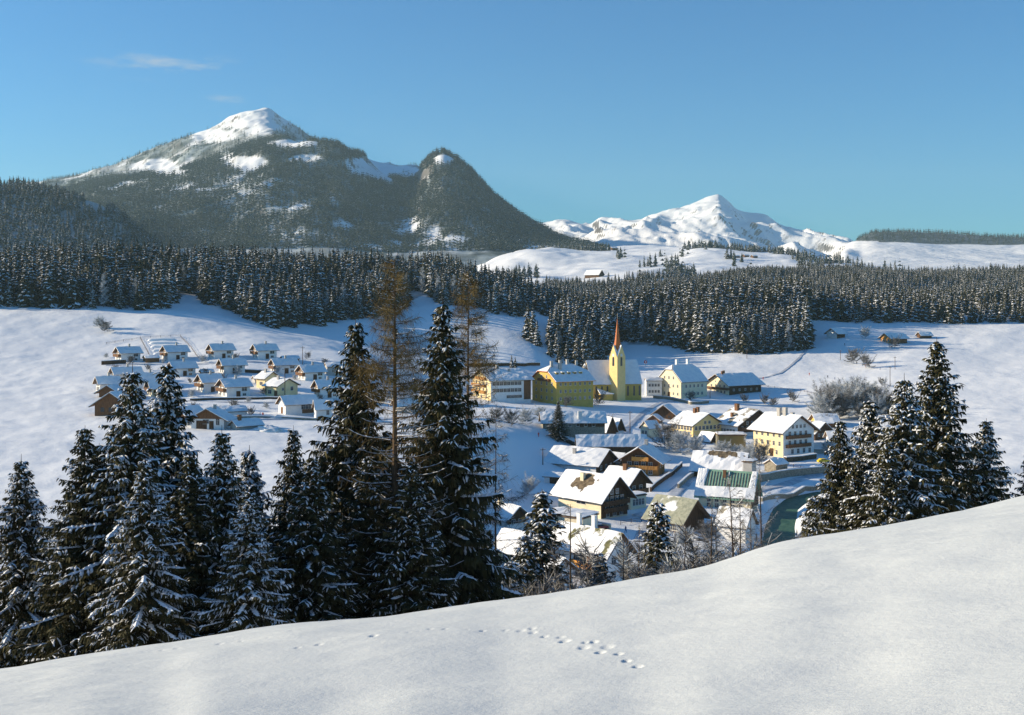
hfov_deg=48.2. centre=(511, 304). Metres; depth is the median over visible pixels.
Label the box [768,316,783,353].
spruce tree
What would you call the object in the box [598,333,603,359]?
spruce tree
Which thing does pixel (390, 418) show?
village lane
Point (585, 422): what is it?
house
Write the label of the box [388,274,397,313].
spruce tree
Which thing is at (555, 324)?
spruce tree
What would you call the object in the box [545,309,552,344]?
spruce tree
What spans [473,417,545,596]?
bare tree
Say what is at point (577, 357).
spruce tree
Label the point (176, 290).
spruce tree
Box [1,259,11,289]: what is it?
spruce tree
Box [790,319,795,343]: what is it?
spruce tree
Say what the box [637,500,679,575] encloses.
spruce tree
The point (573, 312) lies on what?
spruce tree
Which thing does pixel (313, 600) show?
spruce tree
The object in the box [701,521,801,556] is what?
bush
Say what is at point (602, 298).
spruce tree
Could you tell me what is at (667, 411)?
house
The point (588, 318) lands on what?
spruce tree
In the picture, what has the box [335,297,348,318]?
spruce tree
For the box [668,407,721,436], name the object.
house
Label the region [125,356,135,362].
garden shrub
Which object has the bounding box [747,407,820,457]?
house
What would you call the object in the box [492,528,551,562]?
house
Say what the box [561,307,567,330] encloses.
spruce tree
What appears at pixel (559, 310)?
spruce tree
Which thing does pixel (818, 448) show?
house
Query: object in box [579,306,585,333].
spruce tree
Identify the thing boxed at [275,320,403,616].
spruce tree
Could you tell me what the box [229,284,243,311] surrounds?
spruce tree
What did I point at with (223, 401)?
village street
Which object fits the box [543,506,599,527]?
house
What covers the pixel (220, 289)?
spruce tree
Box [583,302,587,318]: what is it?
spruce tree
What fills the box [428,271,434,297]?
spruce tree
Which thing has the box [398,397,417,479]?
bare tree
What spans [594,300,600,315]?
spruce tree
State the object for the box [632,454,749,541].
village road
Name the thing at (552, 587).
bush
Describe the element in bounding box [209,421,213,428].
door
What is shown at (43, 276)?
spruce tree
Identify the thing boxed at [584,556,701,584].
bush
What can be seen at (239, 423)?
house
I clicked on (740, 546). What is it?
bare tree
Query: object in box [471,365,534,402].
house
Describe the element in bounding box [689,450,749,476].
house
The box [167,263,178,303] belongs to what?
spruce tree
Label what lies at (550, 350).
spruce tree
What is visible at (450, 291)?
spruce tree
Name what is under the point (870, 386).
alder tree
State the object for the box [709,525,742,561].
bare tree
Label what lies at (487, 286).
spruce tree
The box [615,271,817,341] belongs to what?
spruce wood
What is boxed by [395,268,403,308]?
spruce tree
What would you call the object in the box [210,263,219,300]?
spruce tree
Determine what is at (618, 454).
house
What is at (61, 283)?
spruce tree
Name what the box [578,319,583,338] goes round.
spruce tree
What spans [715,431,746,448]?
house
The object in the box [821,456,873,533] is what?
spruce tree
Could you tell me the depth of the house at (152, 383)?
417.45 m
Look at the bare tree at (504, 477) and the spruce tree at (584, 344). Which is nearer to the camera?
the bare tree at (504, 477)
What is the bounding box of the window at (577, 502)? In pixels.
[576,500,585,504]
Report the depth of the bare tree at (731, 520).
127.35 m
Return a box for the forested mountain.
[26,108,561,266]
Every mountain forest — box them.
[22,121,607,252]
[562,227,1023,244]
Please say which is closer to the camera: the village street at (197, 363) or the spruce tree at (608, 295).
the village street at (197, 363)
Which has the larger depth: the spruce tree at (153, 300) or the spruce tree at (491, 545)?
the spruce tree at (153, 300)
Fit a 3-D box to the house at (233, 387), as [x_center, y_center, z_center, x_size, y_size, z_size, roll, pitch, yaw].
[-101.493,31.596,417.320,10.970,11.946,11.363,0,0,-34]
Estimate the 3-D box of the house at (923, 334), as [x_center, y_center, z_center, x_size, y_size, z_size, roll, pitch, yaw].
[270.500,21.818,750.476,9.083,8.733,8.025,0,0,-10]
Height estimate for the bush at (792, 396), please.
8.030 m
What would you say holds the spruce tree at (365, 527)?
on the snowy ground
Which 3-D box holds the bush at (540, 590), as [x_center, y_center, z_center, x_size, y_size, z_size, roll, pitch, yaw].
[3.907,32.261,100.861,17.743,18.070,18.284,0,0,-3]
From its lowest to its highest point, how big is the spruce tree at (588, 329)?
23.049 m
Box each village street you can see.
[106,361,301,365]
[143,400,275,403]
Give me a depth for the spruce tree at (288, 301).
669.98 m
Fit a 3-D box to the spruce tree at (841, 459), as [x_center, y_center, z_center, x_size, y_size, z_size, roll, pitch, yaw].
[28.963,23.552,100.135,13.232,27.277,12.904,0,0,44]
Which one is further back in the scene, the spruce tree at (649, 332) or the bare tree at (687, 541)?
the spruce tree at (649, 332)
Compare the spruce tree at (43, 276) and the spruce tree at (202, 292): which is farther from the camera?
the spruce tree at (202, 292)
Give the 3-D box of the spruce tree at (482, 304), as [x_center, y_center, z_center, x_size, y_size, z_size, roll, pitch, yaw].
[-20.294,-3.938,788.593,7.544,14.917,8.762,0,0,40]
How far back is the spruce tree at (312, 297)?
696.70 m
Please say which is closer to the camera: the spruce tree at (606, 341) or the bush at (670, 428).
the bush at (670, 428)
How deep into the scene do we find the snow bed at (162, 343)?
542.80 m
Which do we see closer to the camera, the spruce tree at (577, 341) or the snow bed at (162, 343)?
the snow bed at (162, 343)
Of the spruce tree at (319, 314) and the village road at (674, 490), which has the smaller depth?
the village road at (674, 490)
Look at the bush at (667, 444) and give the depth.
401.20 m
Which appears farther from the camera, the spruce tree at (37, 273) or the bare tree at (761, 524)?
the spruce tree at (37, 273)
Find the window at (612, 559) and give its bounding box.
[611,556,615,564]
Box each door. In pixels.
[196,421,206,428]
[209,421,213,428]
[302,409,313,412]
[550,478,558,483]
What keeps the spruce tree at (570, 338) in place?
on the snowy ground
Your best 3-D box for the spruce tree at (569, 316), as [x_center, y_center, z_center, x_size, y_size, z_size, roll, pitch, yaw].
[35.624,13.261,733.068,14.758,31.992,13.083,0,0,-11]
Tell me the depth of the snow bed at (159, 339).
551.92 m
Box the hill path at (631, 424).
[624,401,677,433]
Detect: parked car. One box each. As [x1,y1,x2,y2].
[598,523,608,528]
[817,458,829,462]
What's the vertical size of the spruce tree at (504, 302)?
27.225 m
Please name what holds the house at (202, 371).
on the snowy ground
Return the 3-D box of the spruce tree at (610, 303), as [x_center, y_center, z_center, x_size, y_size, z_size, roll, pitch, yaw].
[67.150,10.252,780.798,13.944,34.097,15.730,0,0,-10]
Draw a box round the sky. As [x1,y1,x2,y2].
[0,0,1023,240]
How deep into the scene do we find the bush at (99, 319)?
579.60 m
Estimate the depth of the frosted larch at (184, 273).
735.69 m
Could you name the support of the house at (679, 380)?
on the snowy ground
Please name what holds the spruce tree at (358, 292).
on the snowy ground
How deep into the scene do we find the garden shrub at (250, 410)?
371.85 m
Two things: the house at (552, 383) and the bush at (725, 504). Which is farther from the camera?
the house at (552, 383)
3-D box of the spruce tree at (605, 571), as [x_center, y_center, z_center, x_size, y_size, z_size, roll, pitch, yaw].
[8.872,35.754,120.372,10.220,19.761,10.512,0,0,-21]
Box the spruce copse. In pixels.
[0,175,1020,278]
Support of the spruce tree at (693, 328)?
on the snowy ground
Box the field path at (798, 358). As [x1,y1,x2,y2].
[759,349,808,378]
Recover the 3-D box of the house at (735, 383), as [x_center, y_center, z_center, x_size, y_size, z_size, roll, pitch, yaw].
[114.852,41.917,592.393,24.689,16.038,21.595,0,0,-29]
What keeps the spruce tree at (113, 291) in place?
on the snowy ground
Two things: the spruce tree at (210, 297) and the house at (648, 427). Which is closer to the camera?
the house at (648, 427)
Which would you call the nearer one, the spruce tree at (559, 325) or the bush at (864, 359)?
the bush at (864, 359)
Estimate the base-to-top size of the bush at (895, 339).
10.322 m
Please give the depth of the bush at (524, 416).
401.61 m
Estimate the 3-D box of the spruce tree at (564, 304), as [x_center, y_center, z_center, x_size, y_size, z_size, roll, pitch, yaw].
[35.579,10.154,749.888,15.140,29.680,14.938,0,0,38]
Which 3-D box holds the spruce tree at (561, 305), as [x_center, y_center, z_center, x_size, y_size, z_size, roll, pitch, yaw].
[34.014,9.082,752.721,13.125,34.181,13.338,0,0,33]
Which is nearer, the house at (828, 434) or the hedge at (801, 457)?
the hedge at (801, 457)
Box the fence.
[464,362,539,366]
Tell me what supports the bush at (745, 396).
on the snowy ground
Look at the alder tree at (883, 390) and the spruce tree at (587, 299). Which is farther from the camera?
the spruce tree at (587, 299)
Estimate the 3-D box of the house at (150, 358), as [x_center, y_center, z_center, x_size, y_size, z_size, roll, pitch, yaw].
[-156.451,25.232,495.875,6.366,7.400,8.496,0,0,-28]
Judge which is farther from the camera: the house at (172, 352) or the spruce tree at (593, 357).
the spruce tree at (593, 357)
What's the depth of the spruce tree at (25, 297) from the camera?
630.98 m
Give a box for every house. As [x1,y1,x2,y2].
[88,390,133,415]
[92,372,122,390]
[94,384,125,396]
[108,363,143,380]
[112,344,143,360]
[131,369,163,387]
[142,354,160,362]
[143,378,176,396]
[159,342,190,360]
[168,358,198,376]
[182,405,202,424]
[191,404,236,428]
[193,370,222,392]
[199,369,214,373]
[205,341,236,358]
[214,375,253,396]
[215,355,247,373]
[218,405,248,414]
[227,415,264,429]
[249,341,279,358]
[253,369,280,388]
[261,375,300,395]
[267,355,300,373]
[275,394,317,414]
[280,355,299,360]
[294,362,327,380]
[310,376,342,397]
[311,399,333,417]
[324,361,347,375]
[390,397,433,412]
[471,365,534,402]
[484,498,529,527]
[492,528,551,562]
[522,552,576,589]
[532,359,595,406]
[538,411,607,437]
[542,471,562,483]
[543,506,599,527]
[544,445,620,472]
[549,469,636,518]
[550,512,637,582]
[574,434,646,452]
[584,270,604,277]
[603,463,652,493]
[605,416,618,433]
[613,417,626,433]
[613,452,625,465]
[614,439,671,475]
[627,491,646,509]
[639,420,660,436]
[641,494,710,532]
[644,377,662,395]
[646,413,664,422]
[650,403,680,419]
[659,359,708,398]
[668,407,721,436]
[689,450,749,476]
[694,468,762,508]
[698,431,715,443]
[707,370,765,394]
[714,506,758,542]
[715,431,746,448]
[717,403,763,435]
[741,458,757,471]
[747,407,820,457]
[763,457,788,471]
[807,413,839,427]
[811,421,833,439]
[814,442,835,453]
[823,430,854,448]
[824,328,847,338]
[877,332,909,343]
[915,331,933,338]
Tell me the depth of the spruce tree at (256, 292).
665.49 m
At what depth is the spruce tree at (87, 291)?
643.27 m
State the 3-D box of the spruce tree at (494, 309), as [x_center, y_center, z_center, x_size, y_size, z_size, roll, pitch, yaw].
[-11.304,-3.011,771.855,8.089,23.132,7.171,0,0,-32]
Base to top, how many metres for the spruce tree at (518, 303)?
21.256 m
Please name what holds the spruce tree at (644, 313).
on the snowy ground
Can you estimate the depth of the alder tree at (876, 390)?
504.26 m
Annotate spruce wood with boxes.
[0,237,525,318]
[92,247,1023,323]
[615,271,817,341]
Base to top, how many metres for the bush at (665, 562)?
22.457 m
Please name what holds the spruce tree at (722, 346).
on the snowy ground
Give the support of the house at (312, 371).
on the snowy ground
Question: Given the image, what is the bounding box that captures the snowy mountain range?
[544,194,1023,269]
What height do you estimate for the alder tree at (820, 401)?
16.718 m
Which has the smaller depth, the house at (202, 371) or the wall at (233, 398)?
the wall at (233, 398)
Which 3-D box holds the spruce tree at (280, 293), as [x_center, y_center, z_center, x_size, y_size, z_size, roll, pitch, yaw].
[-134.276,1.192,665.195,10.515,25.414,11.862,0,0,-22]
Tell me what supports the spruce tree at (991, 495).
on the snowy ground
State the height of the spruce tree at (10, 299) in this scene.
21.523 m
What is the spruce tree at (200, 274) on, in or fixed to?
on the snowy ground
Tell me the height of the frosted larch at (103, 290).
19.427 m
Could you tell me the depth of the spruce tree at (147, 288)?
651.09 m
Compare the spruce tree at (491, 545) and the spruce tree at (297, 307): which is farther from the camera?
the spruce tree at (297, 307)
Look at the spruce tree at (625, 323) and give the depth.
768.74 m
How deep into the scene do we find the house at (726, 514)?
264.61 m
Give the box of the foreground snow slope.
[0,496,1023,714]
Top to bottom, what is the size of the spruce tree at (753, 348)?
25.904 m
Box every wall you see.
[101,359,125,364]
[190,396,278,400]
[234,415,321,420]
[245,369,263,372]
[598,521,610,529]
[650,461,682,491]
[653,395,708,404]
[677,472,693,487]
[759,466,828,481]
[759,482,826,501]
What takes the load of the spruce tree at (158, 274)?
on the snowy ground
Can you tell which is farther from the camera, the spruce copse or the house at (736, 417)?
the spruce copse
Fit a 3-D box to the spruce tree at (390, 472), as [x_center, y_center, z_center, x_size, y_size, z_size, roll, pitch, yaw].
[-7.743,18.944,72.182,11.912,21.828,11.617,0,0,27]
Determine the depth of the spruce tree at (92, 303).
629.33 m
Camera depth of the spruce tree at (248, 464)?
65.78 m
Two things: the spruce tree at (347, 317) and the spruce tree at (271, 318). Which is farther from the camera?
the spruce tree at (347, 317)
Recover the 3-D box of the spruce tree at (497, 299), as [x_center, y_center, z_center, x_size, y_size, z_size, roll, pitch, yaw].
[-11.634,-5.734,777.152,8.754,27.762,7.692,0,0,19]
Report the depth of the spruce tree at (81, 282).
651.74 m
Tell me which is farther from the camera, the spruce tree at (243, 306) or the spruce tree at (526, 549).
the spruce tree at (243, 306)
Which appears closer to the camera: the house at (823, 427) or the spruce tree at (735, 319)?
the house at (823, 427)
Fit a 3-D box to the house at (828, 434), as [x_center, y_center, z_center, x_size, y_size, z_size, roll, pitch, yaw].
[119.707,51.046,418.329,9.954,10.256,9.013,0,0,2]
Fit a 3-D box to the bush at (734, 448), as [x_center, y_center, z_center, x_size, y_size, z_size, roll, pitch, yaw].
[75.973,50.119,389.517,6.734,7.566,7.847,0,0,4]
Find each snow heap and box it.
[252,425,282,432]
[270,414,281,418]
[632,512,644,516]
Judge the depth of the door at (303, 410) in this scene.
381.24 m
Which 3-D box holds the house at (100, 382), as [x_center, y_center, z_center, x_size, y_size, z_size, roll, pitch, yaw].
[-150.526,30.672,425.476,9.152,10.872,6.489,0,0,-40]
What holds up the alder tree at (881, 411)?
on the snowy ground
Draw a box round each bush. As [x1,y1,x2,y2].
[93,315,103,326]
[96,319,114,331]
[481,404,507,423]
[497,543,559,595]
[502,406,520,426]
[516,406,534,423]
[516,470,539,494]
[519,535,611,595]
[520,578,596,595]
[525,556,596,592]
[532,404,545,418]
[558,547,710,587]
[560,395,572,405]
[571,535,725,585]
[577,538,686,584]
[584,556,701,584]
[593,390,607,404]
[608,532,696,579]
[609,533,730,575]
[631,540,648,565]
[640,522,773,570]
[644,416,682,447]
[655,520,805,569]
[660,431,678,449]
[666,425,692,452]
[671,519,800,570]
[671,524,695,547]
[683,391,697,399]
[685,431,705,453]
[693,519,724,541]
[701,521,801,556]
[709,436,731,450]
[715,498,738,509]
[728,442,742,451]
[740,394,749,400]
[740,437,761,462]
[747,438,770,461]
[759,394,768,402]
[768,397,778,405]
[787,388,799,401]
[819,438,834,451]
[844,347,864,361]
[858,327,870,337]
[859,352,876,366]
[887,335,901,347]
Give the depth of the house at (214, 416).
341.38 m
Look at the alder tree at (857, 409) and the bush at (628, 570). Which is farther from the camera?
the alder tree at (857, 409)
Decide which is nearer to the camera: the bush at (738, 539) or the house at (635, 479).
the bush at (738, 539)
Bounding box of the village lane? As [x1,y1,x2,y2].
[260,414,424,419]
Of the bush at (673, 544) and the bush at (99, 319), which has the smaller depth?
the bush at (673, 544)
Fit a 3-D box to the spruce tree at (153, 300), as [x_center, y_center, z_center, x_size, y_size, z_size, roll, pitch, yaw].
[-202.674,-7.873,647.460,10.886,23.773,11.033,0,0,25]
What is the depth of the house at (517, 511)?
263.89 m
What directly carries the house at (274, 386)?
on the snowy ground
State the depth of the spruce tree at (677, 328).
743.34 m
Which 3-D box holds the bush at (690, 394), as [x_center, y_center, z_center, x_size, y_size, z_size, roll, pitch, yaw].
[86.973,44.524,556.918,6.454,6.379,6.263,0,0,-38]
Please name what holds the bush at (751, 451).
on the snowy ground
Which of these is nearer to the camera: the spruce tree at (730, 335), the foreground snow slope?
the foreground snow slope
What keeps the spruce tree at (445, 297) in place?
on the snowy ground
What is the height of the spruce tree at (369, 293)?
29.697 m
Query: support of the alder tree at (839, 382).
on the snowy ground
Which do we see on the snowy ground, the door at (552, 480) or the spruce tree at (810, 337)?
the spruce tree at (810, 337)
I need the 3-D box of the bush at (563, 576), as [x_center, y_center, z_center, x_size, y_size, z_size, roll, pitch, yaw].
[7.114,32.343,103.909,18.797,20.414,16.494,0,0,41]
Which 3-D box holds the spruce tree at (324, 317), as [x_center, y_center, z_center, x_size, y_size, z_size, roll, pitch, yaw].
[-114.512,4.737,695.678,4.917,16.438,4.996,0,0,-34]
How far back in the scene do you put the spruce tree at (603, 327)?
715.16 m
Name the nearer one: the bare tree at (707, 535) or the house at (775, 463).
the bare tree at (707, 535)
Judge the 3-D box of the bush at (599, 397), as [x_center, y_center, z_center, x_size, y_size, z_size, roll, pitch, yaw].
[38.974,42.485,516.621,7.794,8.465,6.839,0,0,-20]
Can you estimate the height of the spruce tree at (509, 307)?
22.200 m
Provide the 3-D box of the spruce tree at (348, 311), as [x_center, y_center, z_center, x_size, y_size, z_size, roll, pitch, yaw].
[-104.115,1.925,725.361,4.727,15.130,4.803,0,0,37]
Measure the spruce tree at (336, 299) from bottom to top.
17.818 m
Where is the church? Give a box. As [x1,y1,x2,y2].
[582,314,642,400]
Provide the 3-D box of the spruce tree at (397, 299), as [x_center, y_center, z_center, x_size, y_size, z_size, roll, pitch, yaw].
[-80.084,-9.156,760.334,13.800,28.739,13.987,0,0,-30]
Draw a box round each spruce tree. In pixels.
[0,263,6,306]
[0,428,135,665]
[0,458,61,668]
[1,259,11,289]
[3,271,14,306]
[11,270,19,305]
[14,258,38,307]
[19,259,39,305]
[30,363,187,661]
[33,264,40,288]
[36,258,44,293]
[36,258,46,301]
[36,259,60,308]
[42,450,116,624]
[52,263,58,296]
[54,259,68,305]
[59,267,87,308]
[65,263,69,287]
[77,269,84,300]
[78,458,206,652]
[83,271,95,304]
[84,262,96,302]
[87,282,97,308]
[91,266,98,303]
[96,271,100,295]
[96,285,107,305]
[106,272,112,293]
[106,285,114,306]
[110,456,234,649]
[111,284,116,304]
[113,278,128,307]
[115,272,128,304]
[115,286,123,308]
[117,362,228,542]
[128,285,134,306]
[131,279,145,310]
[143,270,151,306]
[145,272,163,309]
[156,264,167,299]
[157,261,171,308]
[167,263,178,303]
[172,271,181,299]
[174,432,279,635]
[182,252,196,293]
[187,489,299,635]
[195,260,203,295]
[196,265,204,298]
[197,257,205,286]
[197,260,215,301]
[201,271,219,305]
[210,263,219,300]
[215,265,235,309]
[217,273,223,303]
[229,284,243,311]
[230,274,243,313]
[236,445,277,550]
[239,283,248,316]
[242,280,258,317]
[244,285,259,320]
[255,287,267,324]
[257,278,268,319]
[257,425,344,614]
[263,288,281,328]
[267,458,380,623]
[274,459,336,574]
[275,286,287,324]
[275,297,282,323]
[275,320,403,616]
[279,294,288,326]
[284,281,292,323]
[287,301,299,327]
[291,292,304,323]
[296,288,304,321]
[303,291,315,324]
[310,287,315,316]
[313,292,327,326]
[322,300,326,322]
[326,289,338,322]
[327,454,393,618]
[334,293,338,310]
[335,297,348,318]
[336,289,346,319]
[345,281,356,315]
[346,297,351,316]
[349,296,359,319]
[352,304,535,615]
[355,288,364,315]
[358,294,363,318]
[359,462,462,618]
[363,276,376,317]
[371,275,380,315]
[377,281,382,307]
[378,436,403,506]
[379,278,392,313]
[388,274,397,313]
[391,274,400,309]
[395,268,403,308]
[400,275,409,302]
[402,289,410,306]
[405,274,412,299]
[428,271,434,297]
[434,284,439,301]
[437,280,448,303]
[442,282,451,305]
[449,275,456,299]
[449,286,456,304]
[455,280,462,303]
[456,265,465,302]
[465,269,474,284]
[467,280,479,306]
[470,494,505,600]
[476,530,505,600]
[478,289,486,308]
[483,274,490,306]
[486,288,491,310]
[490,276,501,313]
[491,283,498,314]
[498,281,502,305]
[500,279,508,312]
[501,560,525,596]
[507,285,512,314]
[509,291,519,316]
[512,535,546,594]
[514,284,522,316]
[516,289,523,316]
[518,490,573,593]
[521,306,530,339]
[525,305,535,341]
[531,321,542,346]
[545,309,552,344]
[545,337,554,357]
[546,401,570,441]
[548,311,564,354]
[553,328,563,354]
[555,345,562,362]
[557,302,562,322]
[557,312,563,341]
[560,294,564,310]
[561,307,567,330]
[562,300,567,316]
[562,318,574,359]
[562,322,567,350]
[563,342,569,361]
[566,303,573,329]
[570,302,574,323]
[570,330,581,362]
[572,314,579,338]
[574,296,579,311]
[574,347,580,365]
[577,298,584,319]
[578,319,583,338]
[578,324,592,365]
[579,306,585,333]
[580,349,585,366]
[583,288,589,312]
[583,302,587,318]
[583,312,594,341]
[584,551,614,586]
[585,296,598,332]
[587,322,593,339]
[589,335,595,359]
[590,303,599,341]
[593,335,600,359]
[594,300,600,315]
[596,306,599,323]
[596,313,611,348]
[597,312,603,343]
[598,305,604,332]
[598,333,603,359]
[599,293,605,307]
[601,347,606,359]
[603,328,610,357]
[604,285,616,318]
[605,311,614,349]
[609,296,612,317]
[610,308,622,344]
[611,286,616,312]
[617,310,621,337]
[620,298,624,315]
[620,305,629,341]
[626,315,635,341]
[628,299,637,338]
[635,316,644,341]
[636,311,646,335]
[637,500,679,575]
[641,305,646,321]
[644,305,652,332]
[644,316,653,342]
[650,306,667,345]
[652,309,656,334]
[663,309,675,346]
[664,304,668,326]
[666,311,670,327]
[672,305,682,348]
[677,301,691,347]
[677,301,691,349]
[685,303,701,351]
[689,300,700,344]
[690,309,707,352]
[702,301,706,328]
[703,309,719,352]
[714,314,728,352]
[715,308,721,344]
[725,303,729,326]
[726,312,738,352]
[726,316,730,345]
[734,309,740,336]
[735,315,739,343]
[735,321,750,353]
[744,315,750,350]
[747,316,757,352]
[750,308,758,345]
[756,322,761,351]
[756,327,766,353]
[764,324,771,351]
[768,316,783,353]
[779,322,785,345]
[781,325,792,351]
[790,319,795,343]
[791,318,804,350]
[799,314,810,349]
[799,496,820,537]
[801,418,864,536]
[804,302,815,348]
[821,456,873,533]
[826,401,885,526]
[832,376,973,532]
[850,442,919,527]
[883,341,1003,517]
[957,418,1019,505]
[1010,461,1023,496]
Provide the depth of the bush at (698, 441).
395.49 m
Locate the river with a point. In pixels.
(784, 521)
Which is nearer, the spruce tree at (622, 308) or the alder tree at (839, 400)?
the alder tree at (839, 400)
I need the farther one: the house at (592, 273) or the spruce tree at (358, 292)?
the house at (592, 273)
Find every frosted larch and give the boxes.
[98,274,107,306]
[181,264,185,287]
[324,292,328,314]
[418,266,425,293]
[435,275,440,293]
[450,275,456,293]
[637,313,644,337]
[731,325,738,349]
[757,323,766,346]
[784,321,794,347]
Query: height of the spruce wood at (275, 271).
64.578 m
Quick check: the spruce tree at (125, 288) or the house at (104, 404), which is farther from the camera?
the spruce tree at (125, 288)
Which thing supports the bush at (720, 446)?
on the snowy ground
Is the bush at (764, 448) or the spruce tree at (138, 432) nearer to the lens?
the spruce tree at (138, 432)
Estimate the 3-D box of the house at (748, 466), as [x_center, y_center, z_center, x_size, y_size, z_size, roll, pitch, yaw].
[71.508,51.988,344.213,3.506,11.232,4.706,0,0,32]
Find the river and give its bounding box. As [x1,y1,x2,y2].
[762,490,830,545]
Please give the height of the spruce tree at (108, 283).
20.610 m
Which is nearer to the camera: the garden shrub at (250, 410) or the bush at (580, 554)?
the bush at (580, 554)
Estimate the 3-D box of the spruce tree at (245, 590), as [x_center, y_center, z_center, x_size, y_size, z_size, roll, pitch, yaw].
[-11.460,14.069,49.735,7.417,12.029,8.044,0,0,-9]
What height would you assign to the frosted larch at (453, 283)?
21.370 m
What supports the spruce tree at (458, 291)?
on the snowy ground
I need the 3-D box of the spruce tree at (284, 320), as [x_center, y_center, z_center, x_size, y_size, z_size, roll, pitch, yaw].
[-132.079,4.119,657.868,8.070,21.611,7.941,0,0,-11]
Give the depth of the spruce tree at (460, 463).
61.09 m
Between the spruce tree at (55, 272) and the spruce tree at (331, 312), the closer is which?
the spruce tree at (55, 272)
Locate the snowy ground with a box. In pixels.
[0,188,1023,636]
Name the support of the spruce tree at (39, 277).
on the snowy ground
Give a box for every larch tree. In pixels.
[326,257,466,617]
[430,271,533,586]
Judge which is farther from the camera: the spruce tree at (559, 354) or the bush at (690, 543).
the spruce tree at (559, 354)
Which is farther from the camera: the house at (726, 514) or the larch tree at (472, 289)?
the house at (726, 514)
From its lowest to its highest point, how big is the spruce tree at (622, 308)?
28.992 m
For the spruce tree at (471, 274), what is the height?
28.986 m
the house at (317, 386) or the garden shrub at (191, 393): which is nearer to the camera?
the garden shrub at (191, 393)
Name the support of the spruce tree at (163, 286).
on the snowy ground
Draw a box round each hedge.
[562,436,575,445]
[784,453,816,461]
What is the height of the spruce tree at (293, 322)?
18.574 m
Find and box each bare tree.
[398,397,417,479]
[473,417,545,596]
[543,516,574,590]
[547,504,591,591]
[608,538,635,582]
[620,526,653,580]
[674,530,696,570]
[693,472,763,564]
[697,497,724,563]
[703,516,731,561]
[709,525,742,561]
[727,495,754,557]
[742,452,780,547]
[742,505,761,551]
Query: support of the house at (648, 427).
on the snowy ground
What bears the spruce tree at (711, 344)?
on the snowy ground
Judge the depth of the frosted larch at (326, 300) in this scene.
714.70 m
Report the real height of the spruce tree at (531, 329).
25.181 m
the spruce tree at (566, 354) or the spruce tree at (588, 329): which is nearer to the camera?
the spruce tree at (566, 354)
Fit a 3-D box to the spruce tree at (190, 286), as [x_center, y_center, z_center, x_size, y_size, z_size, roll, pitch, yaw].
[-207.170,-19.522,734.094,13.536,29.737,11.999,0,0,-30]
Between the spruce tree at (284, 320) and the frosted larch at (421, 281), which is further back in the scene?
the frosted larch at (421, 281)
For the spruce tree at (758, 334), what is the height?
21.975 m
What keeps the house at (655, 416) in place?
on the snowy ground
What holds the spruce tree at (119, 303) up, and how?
on the snowy ground
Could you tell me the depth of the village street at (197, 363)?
487.86 m
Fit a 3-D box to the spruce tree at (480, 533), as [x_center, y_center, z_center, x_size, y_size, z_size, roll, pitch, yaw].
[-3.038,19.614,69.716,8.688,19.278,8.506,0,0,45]
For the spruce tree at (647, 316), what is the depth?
773.47 m
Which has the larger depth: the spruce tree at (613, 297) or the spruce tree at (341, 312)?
the spruce tree at (613, 297)
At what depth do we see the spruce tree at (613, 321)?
745.91 m
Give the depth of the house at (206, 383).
424.23 m
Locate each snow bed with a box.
[147,338,176,340]
[149,342,178,343]
[151,345,161,347]
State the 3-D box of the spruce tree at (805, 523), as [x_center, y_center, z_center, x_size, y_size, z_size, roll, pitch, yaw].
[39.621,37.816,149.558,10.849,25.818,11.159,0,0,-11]
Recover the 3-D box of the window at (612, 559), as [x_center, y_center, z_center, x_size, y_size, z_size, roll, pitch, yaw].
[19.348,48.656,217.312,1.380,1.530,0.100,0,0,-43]
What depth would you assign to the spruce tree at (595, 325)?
739.54 m
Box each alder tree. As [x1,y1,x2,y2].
[804,386,839,415]
[809,386,849,412]
[812,380,837,396]
[814,376,857,406]
[823,384,852,418]
[824,377,856,387]
[831,376,866,383]
[831,377,865,416]
[832,377,865,387]
[841,375,888,408]
[846,385,886,414]
[846,386,879,417]
[859,385,888,393]
[860,387,888,416]
[872,390,896,411]
[874,384,890,408]
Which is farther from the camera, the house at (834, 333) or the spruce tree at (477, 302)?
the spruce tree at (477, 302)
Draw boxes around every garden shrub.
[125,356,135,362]
[187,388,195,396]
[198,353,208,361]
[227,398,238,405]
[233,366,241,374]
[247,405,255,414]
[259,387,266,393]
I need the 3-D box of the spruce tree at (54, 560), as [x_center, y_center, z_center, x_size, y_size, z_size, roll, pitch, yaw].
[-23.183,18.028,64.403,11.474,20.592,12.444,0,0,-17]
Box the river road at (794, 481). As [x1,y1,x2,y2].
[762,470,836,491]
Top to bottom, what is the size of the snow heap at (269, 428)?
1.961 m
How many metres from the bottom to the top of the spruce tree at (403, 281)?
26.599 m
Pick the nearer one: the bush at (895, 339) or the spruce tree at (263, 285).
the spruce tree at (263, 285)
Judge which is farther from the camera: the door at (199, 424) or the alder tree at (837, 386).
the alder tree at (837, 386)
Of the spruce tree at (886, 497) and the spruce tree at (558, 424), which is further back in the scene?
the spruce tree at (558, 424)
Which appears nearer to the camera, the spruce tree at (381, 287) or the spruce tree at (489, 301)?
the spruce tree at (381, 287)
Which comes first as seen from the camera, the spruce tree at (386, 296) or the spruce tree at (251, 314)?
the spruce tree at (251, 314)

